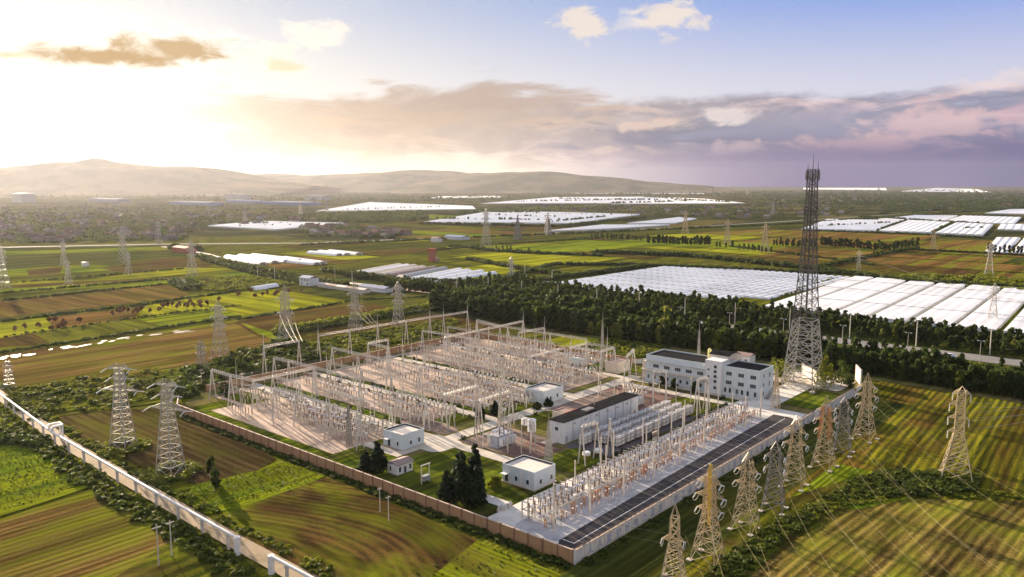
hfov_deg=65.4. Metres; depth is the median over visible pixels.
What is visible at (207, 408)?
lawn
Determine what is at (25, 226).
village house
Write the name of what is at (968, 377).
belt tree
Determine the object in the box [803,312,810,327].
belt tree
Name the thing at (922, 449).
conductor
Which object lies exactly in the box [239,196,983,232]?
roadside trees
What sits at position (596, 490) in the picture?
cable termination
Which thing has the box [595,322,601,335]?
belt tree
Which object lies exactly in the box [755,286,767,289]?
plastic tunnel
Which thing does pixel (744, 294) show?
plastic tunnel
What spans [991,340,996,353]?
belt tree
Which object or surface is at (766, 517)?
field
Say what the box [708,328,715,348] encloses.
belt tree
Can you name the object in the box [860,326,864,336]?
belt tree
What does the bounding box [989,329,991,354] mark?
utility pole
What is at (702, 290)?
plastic tunnel
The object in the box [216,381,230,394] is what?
broadleaf tree
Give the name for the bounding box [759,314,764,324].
belt tree
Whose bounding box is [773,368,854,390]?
yard road
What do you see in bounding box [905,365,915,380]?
belt tree
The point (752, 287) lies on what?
plastic tunnel
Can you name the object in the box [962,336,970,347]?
belt tree
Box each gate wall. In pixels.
[801,363,817,382]
[855,364,861,383]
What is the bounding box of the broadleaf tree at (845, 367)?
[834,359,853,384]
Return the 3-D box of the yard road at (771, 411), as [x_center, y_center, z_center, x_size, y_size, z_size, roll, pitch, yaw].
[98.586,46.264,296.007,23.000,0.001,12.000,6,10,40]
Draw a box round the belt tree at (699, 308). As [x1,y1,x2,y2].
[697,305,701,315]
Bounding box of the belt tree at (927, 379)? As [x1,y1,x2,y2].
[923,369,931,384]
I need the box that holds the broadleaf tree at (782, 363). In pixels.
[772,359,792,381]
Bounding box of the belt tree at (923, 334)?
[919,325,925,339]
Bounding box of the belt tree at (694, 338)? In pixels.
[691,329,701,346]
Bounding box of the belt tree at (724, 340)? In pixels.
[721,327,730,350]
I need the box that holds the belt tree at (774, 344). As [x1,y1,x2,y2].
[770,338,779,357]
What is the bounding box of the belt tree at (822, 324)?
[820,319,825,330]
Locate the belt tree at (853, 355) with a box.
[849,351,857,370]
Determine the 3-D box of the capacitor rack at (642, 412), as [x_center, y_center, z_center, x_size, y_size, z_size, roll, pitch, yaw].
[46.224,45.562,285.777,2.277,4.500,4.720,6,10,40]
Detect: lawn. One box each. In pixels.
[189,391,385,458]
[224,392,269,403]
[261,382,432,432]
[320,371,503,416]
[331,449,397,472]
[367,448,559,516]
[397,355,537,384]
[434,413,474,425]
[483,400,532,415]
[517,411,551,430]
[546,448,604,471]
[584,361,641,375]
[671,397,716,416]
[723,398,738,402]
[784,390,840,408]
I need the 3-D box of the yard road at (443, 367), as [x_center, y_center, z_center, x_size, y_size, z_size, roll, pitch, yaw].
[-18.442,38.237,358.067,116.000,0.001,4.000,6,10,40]
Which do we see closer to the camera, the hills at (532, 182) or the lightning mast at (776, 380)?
the lightning mast at (776, 380)
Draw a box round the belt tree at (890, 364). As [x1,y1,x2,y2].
[886,360,895,376]
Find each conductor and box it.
[594,487,701,491]
[664,453,768,457]
[861,255,1015,300]
[866,395,1022,520]
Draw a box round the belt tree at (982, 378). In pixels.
[970,366,986,392]
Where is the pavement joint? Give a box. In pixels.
[567,417,776,541]
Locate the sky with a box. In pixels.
[0,0,1023,186]
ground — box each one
[0,187,1023,239]
[182,337,859,482]
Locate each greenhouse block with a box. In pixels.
[208,221,342,229]
[316,202,475,211]
[425,211,639,223]
[432,196,500,197]
[481,197,639,203]
[545,224,669,231]
[576,193,702,193]
[612,197,740,203]
[627,217,696,223]
[765,276,873,309]
[797,278,905,313]
[802,219,898,231]
[803,188,886,189]
[840,281,933,316]
[870,282,966,322]
[878,215,957,221]
[879,220,948,233]
[908,188,987,191]
[910,284,1000,326]
[935,222,992,235]
[950,215,1020,223]
[955,287,1023,331]
[985,209,1023,214]
[987,237,1020,253]
[997,224,1023,230]
[1003,309,1023,333]
[1011,238,1023,253]
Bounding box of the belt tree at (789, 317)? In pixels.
[786,311,794,326]
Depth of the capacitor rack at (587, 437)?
259.45 m
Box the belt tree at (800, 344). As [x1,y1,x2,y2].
[796,339,804,357]
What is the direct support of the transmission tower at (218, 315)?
on the field at (164, 349)
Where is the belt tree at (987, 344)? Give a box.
[984,339,989,352]
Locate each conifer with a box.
[355,450,371,472]
[367,441,387,473]
[436,469,454,503]
[449,453,460,482]
[453,453,470,504]
[464,466,487,508]
[467,443,485,485]
[476,404,485,419]
[489,400,497,415]
[811,354,839,389]
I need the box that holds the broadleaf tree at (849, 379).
[843,375,855,388]
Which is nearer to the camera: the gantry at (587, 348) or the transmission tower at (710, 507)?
the transmission tower at (710, 507)
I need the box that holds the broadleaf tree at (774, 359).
[769,357,780,365]
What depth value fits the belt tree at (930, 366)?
341.74 m
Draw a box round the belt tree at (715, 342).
[712,330,722,349]
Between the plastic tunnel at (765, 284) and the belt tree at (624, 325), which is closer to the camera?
the belt tree at (624, 325)
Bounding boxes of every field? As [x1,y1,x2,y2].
[0,236,325,257]
[0,244,187,251]
[0,247,171,254]
[0,250,203,268]
[0,265,110,275]
[0,267,229,284]
[0,271,143,279]
[0,272,254,292]
[0,275,194,288]
[0,284,169,297]
[0,285,188,317]
[0,318,51,337]
[0,319,270,391]
[0,333,47,346]
[0,362,206,419]
[0,408,34,434]
[0,445,88,515]
[0,490,173,576]
[26,267,61,275]
[32,318,158,342]
[50,308,137,328]
[55,408,276,483]
[102,257,215,273]
[116,536,242,576]
[136,289,350,317]
[136,308,237,326]
[177,275,247,291]
[185,460,325,513]
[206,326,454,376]
[207,476,478,576]
[234,302,389,338]
[242,323,281,338]
[256,256,360,268]
[277,243,450,255]
[280,313,518,341]
[281,251,381,259]
[301,207,1018,250]
[356,222,514,229]
[386,237,593,250]
[390,240,515,250]
[395,235,557,244]
[397,215,619,223]
[399,220,582,229]
[411,273,502,280]
[412,230,607,242]
[427,228,624,239]
[432,541,560,576]
[453,252,623,266]
[454,262,559,273]
[486,240,681,252]
[487,326,669,358]
[505,228,579,231]
[524,250,659,258]
[539,328,1023,402]
[541,335,598,346]
[585,251,646,257]
[627,238,790,249]
[638,245,775,254]
[651,233,761,239]
[651,258,993,278]
[673,381,1023,576]
[697,505,852,576]
[701,229,941,241]
[706,469,983,576]
[724,255,978,275]
[740,238,895,248]
[751,499,1023,576]
[757,252,1023,272]
[772,247,1010,262]
[791,463,914,509]
[890,239,1023,256]
[993,272,1023,278]
[1005,257,1023,262]
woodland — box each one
[0,189,1023,222]
[343,270,474,295]
[428,271,1023,381]
[509,273,975,338]
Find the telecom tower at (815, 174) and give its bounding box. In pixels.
[779,157,824,393]
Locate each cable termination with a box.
[570,496,575,513]
[594,484,598,501]
[604,480,608,496]
[629,465,632,480]
[633,465,636,478]
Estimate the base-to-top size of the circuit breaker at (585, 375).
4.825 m
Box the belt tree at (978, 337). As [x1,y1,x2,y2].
[974,334,981,348]
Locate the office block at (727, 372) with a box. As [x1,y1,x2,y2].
[641,348,775,399]
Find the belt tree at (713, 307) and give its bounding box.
[710,304,716,317]
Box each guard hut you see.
[385,456,413,475]
[738,351,756,361]
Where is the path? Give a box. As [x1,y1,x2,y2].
[483,494,508,506]
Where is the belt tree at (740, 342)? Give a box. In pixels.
[735,333,744,351]
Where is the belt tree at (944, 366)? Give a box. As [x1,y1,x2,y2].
[939,363,950,383]
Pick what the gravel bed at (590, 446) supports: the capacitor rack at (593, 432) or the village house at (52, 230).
the capacitor rack at (593, 432)
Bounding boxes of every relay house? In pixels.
[382,423,425,450]
[500,455,556,491]
[525,382,562,404]
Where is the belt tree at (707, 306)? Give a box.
[704,302,710,317]
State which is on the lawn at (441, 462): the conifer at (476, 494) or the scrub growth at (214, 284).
the conifer at (476, 494)
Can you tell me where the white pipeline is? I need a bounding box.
[0,393,312,576]
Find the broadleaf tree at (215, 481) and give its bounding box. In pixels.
[210,468,220,491]
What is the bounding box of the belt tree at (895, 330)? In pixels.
[891,324,899,339]
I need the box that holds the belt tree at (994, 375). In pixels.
[988,369,999,395]
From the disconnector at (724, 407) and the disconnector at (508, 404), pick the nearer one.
the disconnector at (724, 407)
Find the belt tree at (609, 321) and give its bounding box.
[603,316,613,335]
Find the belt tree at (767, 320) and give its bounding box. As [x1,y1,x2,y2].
[764,315,770,324]
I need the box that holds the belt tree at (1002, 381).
[992,368,1011,395]
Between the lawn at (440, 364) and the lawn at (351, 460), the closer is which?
the lawn at (351, 460)
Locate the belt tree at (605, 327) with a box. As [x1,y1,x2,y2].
[603,317,609,337]
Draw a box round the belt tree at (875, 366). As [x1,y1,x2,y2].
[871,355,880,375]
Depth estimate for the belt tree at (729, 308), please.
493.75 m
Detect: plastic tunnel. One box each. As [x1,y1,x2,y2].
[622,281,637,284]
[649,284,665,287]
[656,285,672,288]
[665,285,680,289]
[672,286,688,289]
[679,287,694,290]
[694,284,709,287]
[697,288,710,292]
[704,289,719,293]
[709,285,724,289]
[711,290,726,293]
[718,286,732,289]
[719,290,735,294]
[721,283,736,286]
[725,287,740,290]
[730,291,743,295]
[734,288,747,291]
[738,284,752,287]
[738,292,752,296]
[742,288,756,292]
[743,293,760,297]
[745,285,759,288]
[751,289,764,292]
[752,294,769,298]
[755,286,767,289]
[758,290,773,293]
[759,282,772,285]
[761,294,778,299]
[763,286,776,290]
[766,291,781,294]
[770,287,784,290]
[778,288,792,291]
[783,284,795,288]
[821,281,832,284]
[828,278,840,281]
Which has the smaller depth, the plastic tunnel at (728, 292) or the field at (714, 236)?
the plastic tunnel at (728, 292)
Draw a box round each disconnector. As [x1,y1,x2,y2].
[230,381,237,391]
[238,383,249,396]
[251,390,265,404]
[278,401,290,413]
[290,404,304,418]
[299,371,311,384]
[300,410,311,424]
[320,419,333,432]
[323,403,337,417]
[325,378,336,392]
[332,421,345,438]
[336,410,345,422]
[338,383,349,394]
[345,425,360,441]
[346,409,362,422]
[361,415,373,429]
[373,392,386,404]
[373,419,387,433]
[376,356,385,367]
[384,402,396,413]
[396,402,411,418]
[397,372,409,384]
[400,395,411,406]
[408,407,422,421]
[412,376,422,387]
[413,401,424,414]
[428,343,438,351]
[437,407,449,420]
[441,384,454,397]
[457,388,467,400]
[461,372,474,385]
[472,355,484,366]
[472,375,486,387]
[474,335,484,344]
[483,394,497,406]
[499,365,512,377]
[502,399,513,410]
[512,368,526,379]
[514,352,525,362]
[520,390,532,405]
[521,495,541,520]
[526,373,536,382]
[535,362,546,373]
[538,375,549,382]
[538,489,556,510]
[550,491,569,515]
[551,357,564,369]
[553,376,564,387]
[555,478,572,501]
[563,360,574,371]
[572,473,589,492]
[574,362,587,372]
[575,371,582,381]
[581,349,593,359]
[586,464,605,486]
[594,352,605,361]
[598,458,615,475]
[599,467,617,487]
[613,452,630,473]
[622,446,640,463]
[631,386,642,395]
[637,441,652,458]
[649,437,663,454]
[660,443,672,456]
[661,434,673,447]
[669,427,683,442]
[683,423,694,437]
[692,418,703,432]
[699,413,712,422]
[710,409,721,423]
[710,416,722,430]
[719,406,729,417]
[729,402,738,414]
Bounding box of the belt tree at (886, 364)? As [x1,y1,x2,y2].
[883,358,888,375]
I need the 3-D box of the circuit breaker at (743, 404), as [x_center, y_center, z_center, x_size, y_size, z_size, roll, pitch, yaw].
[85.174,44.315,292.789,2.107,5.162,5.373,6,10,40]
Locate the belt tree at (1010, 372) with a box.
[1007,368,1013,389]
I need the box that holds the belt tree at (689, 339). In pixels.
[687,327,694,347]
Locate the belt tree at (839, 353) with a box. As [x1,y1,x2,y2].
[834,347,842,368]
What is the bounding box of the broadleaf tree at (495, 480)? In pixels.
[486,474,501,486]
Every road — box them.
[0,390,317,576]
[1,213,908,247]
[248,383,513,461]
[309,372,497,420]
[361,442,396,453]
[384,355,571,395]
[390,439,442,456]
[422,435,461,451]
[441,344,750,400]
[445,375,640,439]
[488,510,575,548]
[507,400,744,515]
[615,381,731,404]
[737,383,810,408]
[746,405,807,420]
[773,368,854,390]
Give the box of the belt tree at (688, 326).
[685,324,691,343]
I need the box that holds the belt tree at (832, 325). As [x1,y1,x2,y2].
[830,321,834,331]
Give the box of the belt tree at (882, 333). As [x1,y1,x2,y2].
[879,328,885,338]
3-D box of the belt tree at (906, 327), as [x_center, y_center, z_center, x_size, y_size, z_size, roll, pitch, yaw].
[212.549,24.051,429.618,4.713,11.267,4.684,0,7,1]
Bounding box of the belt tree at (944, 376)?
[940,369,947,385]
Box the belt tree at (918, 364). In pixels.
[912,359,921,380]
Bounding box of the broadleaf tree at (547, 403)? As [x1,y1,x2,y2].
[543,398,553,406]
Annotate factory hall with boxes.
[12,193,35,202]
[89,198,129,201]
[170,201,222,205]
[225,194,250,199]
[225,200,267,203]
[263,201,320,205]
[305,195,330,199]
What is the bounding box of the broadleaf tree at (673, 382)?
[670,378,678,387]
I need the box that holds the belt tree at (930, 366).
[922,364,932,382]
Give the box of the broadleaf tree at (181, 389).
[172,380,189,398]
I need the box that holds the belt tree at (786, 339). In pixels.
[781,337,790,357]
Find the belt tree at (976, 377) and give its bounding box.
[962,364,981,391]
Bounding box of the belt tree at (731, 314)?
[729,309,734,321]
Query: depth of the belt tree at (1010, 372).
325.51 m
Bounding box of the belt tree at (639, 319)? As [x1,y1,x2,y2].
[635,316,643,339]
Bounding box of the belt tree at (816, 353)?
[813,350,819,366]
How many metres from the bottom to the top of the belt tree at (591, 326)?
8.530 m
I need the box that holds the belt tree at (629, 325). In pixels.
[625,317,633,339]
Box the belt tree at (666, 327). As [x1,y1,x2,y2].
[660,324,669,343]
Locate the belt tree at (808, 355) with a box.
[804,346,810,364]
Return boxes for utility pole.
[152,525,160,565]
[166,520,173,555]
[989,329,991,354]
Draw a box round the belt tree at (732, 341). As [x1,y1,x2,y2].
[728,331,739,351]
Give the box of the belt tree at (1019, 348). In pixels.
[1013,340,1023,357]
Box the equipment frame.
[420,462,429,484]
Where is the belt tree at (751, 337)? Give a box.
[742,332,755,352]
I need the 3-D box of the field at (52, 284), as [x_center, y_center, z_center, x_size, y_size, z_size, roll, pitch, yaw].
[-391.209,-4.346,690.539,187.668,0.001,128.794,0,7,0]
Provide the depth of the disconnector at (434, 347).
404.78 m
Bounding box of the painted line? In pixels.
[563,418,784,542]
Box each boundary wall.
[177,404,573,564]
[205,332,472,391]
[474,332,631,362]
[573,387,854,564]
[632,359,644,363]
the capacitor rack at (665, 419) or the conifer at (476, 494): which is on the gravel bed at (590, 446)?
the capacitor rack at (665, 419)
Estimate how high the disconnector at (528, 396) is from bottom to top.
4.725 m
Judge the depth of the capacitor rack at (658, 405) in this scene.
293.47 m
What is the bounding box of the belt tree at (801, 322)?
[792,313,803,326]
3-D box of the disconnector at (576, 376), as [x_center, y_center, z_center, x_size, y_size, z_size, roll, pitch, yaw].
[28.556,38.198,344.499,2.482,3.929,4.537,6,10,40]
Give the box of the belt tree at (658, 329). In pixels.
[655,326,664,343]
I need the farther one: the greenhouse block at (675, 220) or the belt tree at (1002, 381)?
the greenhouse block at (675, 220)
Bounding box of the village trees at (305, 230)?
[0,194,1018,242]
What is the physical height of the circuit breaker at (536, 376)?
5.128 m
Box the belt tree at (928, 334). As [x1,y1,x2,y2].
[924,327,932,344]
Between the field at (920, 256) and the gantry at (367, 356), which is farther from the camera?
the field at (920, 256)
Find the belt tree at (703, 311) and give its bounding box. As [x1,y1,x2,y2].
[700,307,706,317]
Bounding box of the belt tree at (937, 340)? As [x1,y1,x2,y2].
[933,335,940,345]
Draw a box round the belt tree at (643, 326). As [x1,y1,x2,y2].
[640,323,646,340]
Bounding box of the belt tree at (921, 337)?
[912,326,924,342]
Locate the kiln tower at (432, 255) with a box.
[428,248,438,261]
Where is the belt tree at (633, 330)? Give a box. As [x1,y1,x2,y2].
[629,322,639,340]
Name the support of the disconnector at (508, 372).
on the gravel bed at (489, 370)
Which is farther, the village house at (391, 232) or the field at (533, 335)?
the village house at (391, 232)
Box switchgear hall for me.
[549,392,638,443]
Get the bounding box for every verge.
[0,317,236,353]
[558,396,906,576]
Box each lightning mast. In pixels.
[346,404,352,446]
[497,383,503,427]
[544,415,552,462]
[600,319,604,368]
[697,323,699,353]
[770,370,780,409]
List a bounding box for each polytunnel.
[216,256,266,264]
[224,254,278,262]
[238,254,287,262]
[250,253,300,259]
[251,283,278,289]
[281,258,320,264]
[284,256,326,263]
[306,251,341,255]
[317,250,350,255]
[328,249,362,254]
[356,263,400,271]
[366,264,409,271]
[368,264,417,273]
[377,265,425,274]
[386,266,436,275]
[397,266,447,276]
[411,268,461,278]
[426,269,471,277]
[434,271,496,282]
[436,269,484,278]
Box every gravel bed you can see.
[211,388,271,403]
[211,396,382,453]
[276,375,454,424]
[331,358,529,406]
[394,345,608,390]
[401,417,457,433]
[451,337,604,366]
[461,427,558,456]
[501,441,560,458]
[515,413,769,540]
[538,390,649,412]
[553,404,575,408]
[563,413,701,457]
[605,385,675,409]
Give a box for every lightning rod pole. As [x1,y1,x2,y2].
[315,397,316,427]
[554,347,554,380]
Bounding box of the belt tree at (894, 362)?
[888,359,896,378]
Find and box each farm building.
[81,261,88,266]
[172,245,195,252]
[299,275,318,285]
[317,282,328,287]
[327,283,338,288]
[336,285,345,290]
[344,286,355,291]
[355,287,369,292]
[358,283,392,292]
[431,236,441,241]
[444,234,469,239]
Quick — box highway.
[700,321,1023,365]
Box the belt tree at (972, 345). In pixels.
[970,340,974,350]
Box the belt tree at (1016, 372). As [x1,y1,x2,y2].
[1011,370,1022,393]
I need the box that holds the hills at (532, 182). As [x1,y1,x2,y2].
[391,171,736,192]
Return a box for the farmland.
[0,240,1023,576]
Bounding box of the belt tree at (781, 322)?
[779,317,782,326]
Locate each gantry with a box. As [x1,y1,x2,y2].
[209,367,316,412]
[262,339,301,372]
[270,375,302,407]
[271,386,364,450]
[272,356,364,410]
[317,302,469,360]
[325,389,393,427]
[326,361,394,403]
[330,347,422,395]
[366,339,390,370]
[420,330,474,361]
[422,353,505,396]
[425,344,541,382]
[440,370,480,429]
[442,316,525,361]
[446,326,549,366]
[448,395,480,435]
[465,344,567,380]
[475,321,587,359]
[490,341,569,380]
[506,413,536,452]
[516,316,546,353]
[568,342,615,375]
[577,418,612,465]
[623,348,636,383]
[652,369,666,403]
[693,375,709,413]
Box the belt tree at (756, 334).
[752,330,759,353]
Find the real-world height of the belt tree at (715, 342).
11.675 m
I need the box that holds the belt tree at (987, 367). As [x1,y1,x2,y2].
[981,363,994,391]
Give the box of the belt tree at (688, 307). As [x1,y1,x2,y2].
[686,303,690,313]
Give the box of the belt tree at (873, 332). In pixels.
[870,328,875,337]
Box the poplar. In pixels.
[879,241,883,249]
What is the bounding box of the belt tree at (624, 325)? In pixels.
[621,320,628,335]
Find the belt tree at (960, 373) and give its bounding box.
[954,369,966,388]
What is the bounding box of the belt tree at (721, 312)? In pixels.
[720,306,723,318]
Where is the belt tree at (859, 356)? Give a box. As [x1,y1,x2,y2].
[851,352,865,369]
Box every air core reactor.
[522,417,528,434]
[528,418,535,440]
[582,451,590,458]
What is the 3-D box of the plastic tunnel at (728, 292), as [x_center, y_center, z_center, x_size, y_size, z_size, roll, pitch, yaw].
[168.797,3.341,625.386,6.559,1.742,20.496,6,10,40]
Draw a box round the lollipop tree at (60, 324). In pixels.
[56,322,63,330]
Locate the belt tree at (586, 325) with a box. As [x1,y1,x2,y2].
[584,321,589,333]
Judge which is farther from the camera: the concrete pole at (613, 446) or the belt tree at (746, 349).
the belt tree at (746, 349)
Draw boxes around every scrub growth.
[0,207,1023,569]
[0,243,981,576]
[0,272,1023,576]
[138,461,199,484]
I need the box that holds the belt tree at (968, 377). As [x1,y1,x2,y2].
[964,364,971,389]
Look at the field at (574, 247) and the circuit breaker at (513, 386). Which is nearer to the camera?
the circuit breaker at (513, 386)
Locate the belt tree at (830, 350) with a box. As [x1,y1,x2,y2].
[822,343,837,366]
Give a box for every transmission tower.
[0,244,11,289]
[0,360,16,389]
[60,239,67,265]
[64,258,72,284]
[96,362,143,448]
[117,227,129,263]
[125,250,132,274]
[142,378,192,474]
[154,219,162,244]
[186,239,198,276]
[195,338,208,368]
[209,300,229,358]
[275,284,294,339]
[346,281,363,332]
[391,281,404,326]
[480,209,491,246]
[508,257,513,274]
[660,503,686,576]
[681,210,688,233]
[686,463,726,565]
[723,219,730,244]
[727,452,761,536]
[757,441,788,515]
[760,222,769,252]
[778,415,809,491]
[807,396,838,472]
[829,396,854,457]
[849,373,879,443]
[855,252,862,270]
[930,229,937,248]
[938,386,971,480]
[984,243,995,274]
[987,283,1000,318]
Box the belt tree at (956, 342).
[952,335,959,348]
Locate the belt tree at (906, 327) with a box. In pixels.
[902,323,911,342]
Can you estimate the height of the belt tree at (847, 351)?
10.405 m
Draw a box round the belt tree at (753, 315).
[751,312,756,321]
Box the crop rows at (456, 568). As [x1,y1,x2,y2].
[1,417,551,576]
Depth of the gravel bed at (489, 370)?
370.69 m
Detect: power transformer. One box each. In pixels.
[482,424,515,448]
[628,388,643,404]
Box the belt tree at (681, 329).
[677,324,684,343]
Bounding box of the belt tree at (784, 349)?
[780,343,787,359]
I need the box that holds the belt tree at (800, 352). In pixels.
[796,350,802,362]
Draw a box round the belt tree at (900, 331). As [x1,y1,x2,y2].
[898,325,903,338]
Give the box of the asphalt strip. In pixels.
[559,414,793,547]
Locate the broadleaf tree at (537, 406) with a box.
[532,402,541,409]
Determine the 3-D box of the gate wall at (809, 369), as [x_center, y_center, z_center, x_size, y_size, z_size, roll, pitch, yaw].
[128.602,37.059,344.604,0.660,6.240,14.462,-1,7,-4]
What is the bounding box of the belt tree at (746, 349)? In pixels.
[743,337,753,352]
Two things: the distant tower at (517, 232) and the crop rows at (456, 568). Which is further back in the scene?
the distant tower at (517, 232)
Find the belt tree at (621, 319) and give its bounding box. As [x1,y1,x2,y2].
[617,316,626,334]
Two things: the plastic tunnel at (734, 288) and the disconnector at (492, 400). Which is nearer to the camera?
the disconnector at (492, 400)
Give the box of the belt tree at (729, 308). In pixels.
[727,306,731,320]
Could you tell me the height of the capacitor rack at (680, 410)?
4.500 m
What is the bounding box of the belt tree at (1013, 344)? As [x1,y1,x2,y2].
[1010,339,1016,353]
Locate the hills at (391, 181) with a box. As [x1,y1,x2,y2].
[252,170,467,192]
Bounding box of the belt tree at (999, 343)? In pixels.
[997,340,1003,351]
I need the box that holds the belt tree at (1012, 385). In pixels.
[1007,374,1022,398]
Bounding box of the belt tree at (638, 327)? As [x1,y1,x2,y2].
[634,322,641,339]
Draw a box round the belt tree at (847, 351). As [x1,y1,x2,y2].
[844,348,851,364]
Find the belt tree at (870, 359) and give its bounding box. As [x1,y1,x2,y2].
[865,351,874,374]
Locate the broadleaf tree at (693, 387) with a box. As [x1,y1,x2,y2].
[690,381,697,392]
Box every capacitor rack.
[578,431,591,445]
[589,428,601,440]
[599,423,611,432]
[600,431,612,445]
[608,419,620,428]
[611,425,622,434]
[612,432,625,448]
[617,415,629,424]
[620,422,631,431]
[623,428,634,444]
[626,412,638,420]
[629,418,640,427]
[631,424,642,439]
[635,409,646,417]
[638,414,649,423]
[640,420,652,435]
[644,405,654,413]
[646,411,657,419]
[649,418,660,430]
[653,402,662,410]
[655,407,665,415]
[659,413,669,428]
[660,399,670,406]
[664,404,673,412]
[666,410,677,421]
[672,401,681,408]
[674,407,685,418]
[683,404,692,417]
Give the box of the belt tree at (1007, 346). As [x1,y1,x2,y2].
[1000,338,1012,353]
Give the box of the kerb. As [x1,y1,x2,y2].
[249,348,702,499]
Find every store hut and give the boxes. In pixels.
[552,407,576,417]
[570,356,586,365]
[604,357,629,373]
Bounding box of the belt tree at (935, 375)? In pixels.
[930,364,939,385]
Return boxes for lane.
[163,246,372,284]
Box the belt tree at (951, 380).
[945,364,958,385]
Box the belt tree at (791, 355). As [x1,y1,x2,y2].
[788,343,798,362]
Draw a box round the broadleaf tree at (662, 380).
[657,376,665,385]
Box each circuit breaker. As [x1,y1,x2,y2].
[284,393,292,404]
[298,397,306,409]
[307,408,318,421]
[312,399,322,412]
[331,415,342,430]
[333,377,342,388]
[346,420,356,434]
[356,423,367,438]
[372,386,382,399]
[417,404,429,418]
[420,366,429,378]
[425,383,435,395]
[433,369,442,381]
[438,387,447,399]
[446,374,453,384]
[450,389,461,402]
[464,393,474,405]
[480,373,491,386]
[480,396,489,409]
[485,382,493,391]
[497,382,508,395]
[506,364,515,375]
[508,381,517,392]
[514,388,522,399]
[531,369,540,381]
[537,502,552,523]
[543,372,552,381]
[558,375,567,386]
[568,481,585,505]
[579,368,589,379]
[587,355,596,365]
[587,476,601,494]
[614,466,625,481]
[622,381,633,391]
[627,459,638,471]
[636,448,651,469]
[637,385,647,396]
[651,447,661,462]
[671,433,684,451]
[684,429,695,446]
[694,425,703,438]
[705,417,715,434]
[722,410,732,423]
[731,409,738,419]
[739,401,749,415]
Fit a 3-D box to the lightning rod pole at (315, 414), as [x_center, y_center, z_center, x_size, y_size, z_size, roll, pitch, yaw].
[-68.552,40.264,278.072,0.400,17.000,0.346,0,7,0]
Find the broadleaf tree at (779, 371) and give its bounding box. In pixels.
[774,365,786,376]
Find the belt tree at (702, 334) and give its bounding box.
[700,330,703,346]
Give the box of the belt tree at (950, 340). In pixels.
[947,335,952,347]
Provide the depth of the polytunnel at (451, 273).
752.37 m
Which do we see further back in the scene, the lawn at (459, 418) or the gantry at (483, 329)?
the gantry at (483, 329)
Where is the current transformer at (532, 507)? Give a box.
[530,505,533,520]
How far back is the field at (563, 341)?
436.84 m
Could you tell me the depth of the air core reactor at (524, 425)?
270.99 m
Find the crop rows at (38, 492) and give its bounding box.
[0,444,320,508]
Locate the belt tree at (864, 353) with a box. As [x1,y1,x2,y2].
[858,350,866,369]
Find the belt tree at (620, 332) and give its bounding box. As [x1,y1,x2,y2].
[616,324,624,337]
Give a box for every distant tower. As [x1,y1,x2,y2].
[242,206,247,220]
[298,201,302,213]
[511,216,523,239]
[544,213,551,234]
[770,201,775,214]
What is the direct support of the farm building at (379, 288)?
on the farmland
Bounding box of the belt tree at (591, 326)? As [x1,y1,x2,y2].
[587,321,594,333]
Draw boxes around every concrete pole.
[271,396,273,424]
[521,421,521,453]
[553,483,554,532]
[574,460,575,492]
[589,472,590,512]
[600,436,601,467]
[605,445,606,473]
[612,430,613,461]
[623,456,624,494]
[642,418,643,447]
[652,442,654,478]
[679,428,680,463]
[696,395,697,420]
[703,417,704,449]
[717,386,718,412]
[725,406,726,437]
[744,396,746,426]
[760,388,761,417]
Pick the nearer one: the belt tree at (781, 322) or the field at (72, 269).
the belt tree at (781, 322)
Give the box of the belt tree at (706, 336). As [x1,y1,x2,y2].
[702,327,711,350]
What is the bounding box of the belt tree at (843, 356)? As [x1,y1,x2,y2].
[839,351,846,367]
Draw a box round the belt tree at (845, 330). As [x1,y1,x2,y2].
[843,324,847,334]
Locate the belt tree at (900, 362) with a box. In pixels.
[896,360,905,375]
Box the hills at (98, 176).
[0,158,340,195]
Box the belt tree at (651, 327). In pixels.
[643,322,654,342]
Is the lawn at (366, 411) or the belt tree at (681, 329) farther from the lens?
the belt tree at (681, 329)
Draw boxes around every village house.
[0,225,6,230]
[0,232,10,237]
[4,235,14,238]
[7,216,15,219]
[15,229,24,232]
[20,224,30,228]
[24,232,38,237]
[31,237,44,241]
[39,233,50,236]
[44,228,54,232]
[45,236,57,241]
[57,235,71,241]
[64,227,77,231]
[72,230,84,235]
[79,222,88,226]
[125,232,135,237]
[148,232,162,238]
[156,221,165,225]
[162,233,177,240]
[175,231,185,234]
[289,218,298,221]
[298,225,309,229]
[308,228,320,233]
[310,223,319,228]
[318,225,328,228]
[319,228,329,231]
[338,231,349,235]
[349,230,359,234]
[361,232,371,236]
[366,226,376,230]
[383,227,394,230]
[383,231,394,235]
[393,230,403,234]
[402,230,411,234]
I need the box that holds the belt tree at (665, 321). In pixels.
[661,318,668,337]
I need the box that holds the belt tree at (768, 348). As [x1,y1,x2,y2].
[761,335,771,356]
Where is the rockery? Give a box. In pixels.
[497,501,512,511]
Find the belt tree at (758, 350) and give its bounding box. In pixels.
[755,337,762,356]
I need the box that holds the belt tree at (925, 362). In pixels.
[919,356,929,376]
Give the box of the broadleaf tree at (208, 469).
[205,455,216,475]

